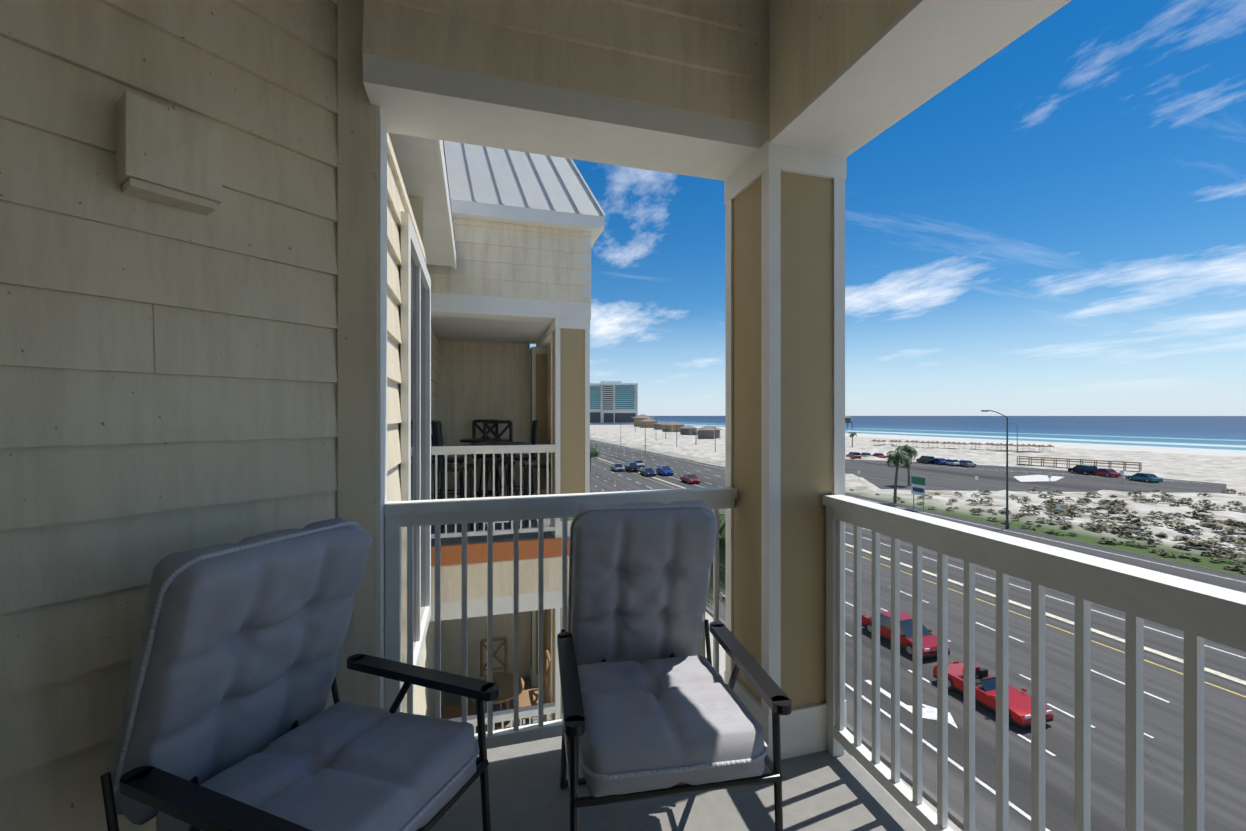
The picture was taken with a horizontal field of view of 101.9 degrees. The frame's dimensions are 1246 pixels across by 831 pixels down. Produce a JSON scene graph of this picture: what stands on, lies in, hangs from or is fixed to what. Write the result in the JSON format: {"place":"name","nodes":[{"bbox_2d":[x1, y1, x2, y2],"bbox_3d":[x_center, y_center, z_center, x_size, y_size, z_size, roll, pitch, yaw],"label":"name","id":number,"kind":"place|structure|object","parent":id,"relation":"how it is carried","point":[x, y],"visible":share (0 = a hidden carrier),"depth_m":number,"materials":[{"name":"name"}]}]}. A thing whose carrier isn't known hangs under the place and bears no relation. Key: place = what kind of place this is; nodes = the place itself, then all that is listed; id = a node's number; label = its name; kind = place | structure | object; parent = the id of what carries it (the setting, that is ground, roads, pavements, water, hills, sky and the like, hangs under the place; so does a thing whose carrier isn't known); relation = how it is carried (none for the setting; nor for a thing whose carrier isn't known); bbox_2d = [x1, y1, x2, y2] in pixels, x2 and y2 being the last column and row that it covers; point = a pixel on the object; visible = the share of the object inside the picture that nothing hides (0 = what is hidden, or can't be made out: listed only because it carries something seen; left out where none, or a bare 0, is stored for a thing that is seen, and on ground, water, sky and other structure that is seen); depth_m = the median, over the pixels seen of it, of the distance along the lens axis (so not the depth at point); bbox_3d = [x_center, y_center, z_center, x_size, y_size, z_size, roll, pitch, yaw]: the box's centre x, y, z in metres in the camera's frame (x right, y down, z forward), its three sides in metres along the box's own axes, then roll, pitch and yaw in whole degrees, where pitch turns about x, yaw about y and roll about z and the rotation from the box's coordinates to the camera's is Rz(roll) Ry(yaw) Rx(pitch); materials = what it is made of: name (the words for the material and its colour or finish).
{"place":"outdoors","nodes":[
{"label":"outdoors","id":0,"kind":"place"},
{"bbox_2d":[700,509,724,656],"bbox_3d":[2.191,7.040,14.203,3.476,8.931,3.410,0,0,20],"label":"palm","id":1,"kind":"object","parent":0,"point":[721,556],"visible":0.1,"depth_m":13.49,"materials":[{"name":"green plant"}]},
{"bbox_2d":[530,0,1245,415],"label":"sky","id":2,"kind":"structure","parent":0,"point":[1059,229],"materials":[{"name":"blue"}]},
{"bbox_2d":[590,439,1245,830],"bbox_3d":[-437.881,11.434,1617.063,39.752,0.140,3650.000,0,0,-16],"label":"road","id":3,"kind":"structure","parent":0,"point":[1224,759],"depth_m":21.03,"materials":[{"name":"grey asphalt"}]},
{"bbox_2d":[590,444,600,485],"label":"palm tree","id":4,"kind":"object","parent":3,"relation":"on","point":[595,451],"visible":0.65,"depth_m":82.54,"materials":[{"name":"green plant"}]},
{"bbox_2d":[595,441,1245,830],"bbox_3d":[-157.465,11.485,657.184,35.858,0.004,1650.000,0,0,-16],"label":"road markings","id":5,"kind":"object","parent":3,"relation":"on","point":[929,711],"visible":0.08,"depth_m":24.07,"materials":[{"name":"white paint"}]},
{"bbox_2d":[862,611,1053,727],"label":"red cars","id":6,"kind":"object","parent":3,"relation":"on","point":[1019,702],"visible":0.65,"depth_m":20.87,"materials":[{"name":"red paint"}]},
{"bbox_2d":[981,410,1008,528],"bbox_3d":[37.435,5.482,50.755,3.477,12.045,0.320,0,0,-16],"label":"street lamp","id":7,"kind":"object","parent":3,"relation":"on","point":[1007,518],"visible":0.98,"depth_m":51.13,"materials":[{"name":"grey metal"}]},
{"bbox_2d":[590,425,1245,830],"bbox_3d":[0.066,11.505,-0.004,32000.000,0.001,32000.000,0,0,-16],"label":"grass strip","id":8,"kind":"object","parent":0,"point":[908,499],"visible":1,"depth_m":73.54,"materials":[{"name":"green plant"}]},
{"bbox_2d":[389,133,604,748],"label":"neighbour wing","id":9,"kind":"structure","parent":8,"relation":"on","point":[509,238],"depth_m":5.80,"materials":[{"name":"beige wood"}]},
{"bbox_2d":[431,420,537,498],"bbox_3d":[-2.091,0.735,7.683,1.508,1.336,1.244,0,0,-16],"label":"patio dining set","id":10,"kind":"object","parent":9,"relation":"on","point":[461,460],"visible":0.58,"depth_m":7.50,"materials":[{"name":"black"}]},
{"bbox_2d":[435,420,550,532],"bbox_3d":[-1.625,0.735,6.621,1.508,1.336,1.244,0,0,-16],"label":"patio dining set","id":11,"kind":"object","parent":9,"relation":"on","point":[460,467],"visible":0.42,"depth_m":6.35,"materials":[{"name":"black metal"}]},
{"bbox_2d":[431,444,555,746],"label":"neighbour railings","id":12,"kind":"object","parent":9,"relation":"attached to","point":[502,716],"visible":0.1,"depth_m":5.63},
{"bbox_2d":[441,636,550,729],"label":"wood chairs","id":13,"kind":"object","parent":9,"relation":"on","point":[505,682],"visible":0.52,"depth_m":6.96,"materials":[{"name":"brown wood"}]},
{"bbox_2d":[0,0,1071,830],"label":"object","id":14,"kind":"object","parent":9,"relation":"attached to","point":[250,356],"visible":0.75,"depth_m":1.72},
{"bbox_2d":[115,91,221,215],"bbox_3d":[-1.231,-0.701,1.377,0.112,0.232,0.200,0,0,34],"label":"wall sconce","id":15,"kind":"object","parent":14,"relation":"attached to","point":[165,155],"depth_m":1.34,"materials":[{"name":"paint"}]},
{"bbox_2d":[100,654,499,830],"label":"chair frame","id":16,"kind":"object","parent":14,"relation":"on","point":[194,804],"visible":0.44,"depth_m":1.08,"materials":[{"name":"black metal"}]},
{"bbox_2d":[107,518,478,830],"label":"chair cushion","id":17,"kind":"object","parent":16,"relation":"on","point":[233,668],"visible":1,"depth_m":1.23,"materials":[{"name":"grey fabric"}]},
{"bbox_2d":[557,619,791,830],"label":"chair frame","id":18,"kind":"object","parent":14,"relation":"on","point":[775,697],"visible":0.54,"depth_m":1.36,"materials":[{"name":"black metal"}]},
{"bbox_2d":[568,500,767,796],"bbox_3d":[0.092,0.656,1.650,0.583,0.696,0.774,0,0,-16],"label":"chair cushion","id":19,"kind":"object","parent":18,"relation":"on","point":[656,716],"visible":0.88,"depth_m":1.68,"materials":[{"name":"grey fabric"}]},
{"bbox_2d":[384,487,1245,830],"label":"balcony railings","id":20,"kind":"object","parent":14,"relation":"attached to","point":[1196,611],"visible":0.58,"depth_m":1.57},
{"bbox_2d":[590,381,637,424],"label":"hotel building","id":21,"kind":"structure","parent":8,"relation":"on","point":[613,402],"depth_m":635.73,"materials":[{"name":"white concrete"}]},
{"bbox_2d":[631,414,722,452],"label":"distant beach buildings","id":22,"kind":"structure","parent":8,"relation":"on","point":[706,432],"depth_m":348.14,"materials":[{"name":"brown wood"}]},
{"bbox_2d":[845,416,852,428],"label":"tower","id":23,"kind":"structure","parent":8,"relation":"on","point":[847,419],"depth_m":409.91,"materials":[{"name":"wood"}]},
{"bbox_2d":[849,432,856,446],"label":"palm","id":24,"kind":"object","parent":8,"relation":"on","point":[852,434],"visible":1,"depth_m":179.24,"materials":[{"name":"green plant"}]},
{"bbox_2d":[886,451,911,503],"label":"palm","id":25,"kind":"object","parent":8,"relation":"on","point":[895,458],"visible":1,"depth_m":65.61,"materials":[{"name":"green plant"}]},
{"bbox_2d":[911,476,924,510],"bbox_3d":[36.007,9.505,61.546,0.115,4.000,2.000,0,0,-16],"label":"road sign","id":26,"kind":"object","parent":8,"relation":"on","point":[918,489],"visible":0.9,"depth_m":61.48,"materials":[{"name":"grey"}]},
{"bbox_2d":[590,431,1245,570],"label":"sand beach","id":27,"kind":"structure","parent":8,"relation":"on","point":[961,452],"depth_m":76.85,"materials":[{"name":"white sand"}]},
{"bbox_2d":[849,487,1245,574],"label":"dune shrubs","id":28,"kind":"object","parent":27,"relation":"on","point":[1125,529],"visible":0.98,"depth_m":52.85,"materials":[{"name":"green plant"}]},
{"bbox_2d":[872,439,1053,451],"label":"beach umbrellas","id":29,"kind":"object","parent":8,"relation":"on","point":[971,443],"visible":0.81,"depth_m":166.54,"materials":[{"name":"brown fabric"}]},
{"bbox_2d":[845,459,1225,492],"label":"parking lot","id":30,"kind":"structure","parent":8,"relation":"on","point":[880,474],"depth_m":89.28,"materials":[{"name":"grey asphalt"}]},
{"bbox_2d":[610,452,1162,483],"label":"cars","id":31,"kind":"object","parent":30,"relation":"on","point":[635,465],"visible":0.9,"depth_m":98.63,"materials":[{"name":"blue paint"}]},
{"bbox_2d":[895,444,917,485],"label":"palm","id":32,"kind":"object","parent":30,"relation":"on","point":[907,449],"visible":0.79,"depth_m":82.13,"materials":[{"name":"green plant"}]},
{"bbox_2d":[868,461,1195,482],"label":"parking lot lines","id":33,"kind":"object","parent":30,"relation":"on","point":[1030,478],"visible":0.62,"depth_m":93.46,"materials":[{"name":"white paint"}]},
{"bbox_2d":[1056,504,1061,522],"bbox_3d":[45.313,10.354,52.464,0.080,2.300,0.500,0,0,-16],"label":"sign","id":34,"kind":"object","parent":8,"relation":"on","point":[1059,507],"visible":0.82,"depth_m":52.44,"materials":[{"name":"grey metal"}]},
{"bbox_2d":[1017,456,1141,471],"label":"wooden fence","id":35,"kind":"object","parent":8,"relation":"on","point":[1124,464],"visible":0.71,"depth_m":107.64,"materials":[{"name":"brown wood"}]},
{"bbox_2d":[651,416,1245,451],"bbox_3d":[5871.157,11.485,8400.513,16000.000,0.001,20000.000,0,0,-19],"label":"sea","id":36,"kind":"structure","parent":0,"point":[1223,433],"depth_m":446.12,"materials":[{"name":"liquid"}]},
{"bbox_2d":[693,426,1245,456],"bbox_3d":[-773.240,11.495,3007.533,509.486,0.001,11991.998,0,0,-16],"label":"foam","id":37,"kind":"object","parent":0,"point":[1164,450],"depth_m":187.24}
]}

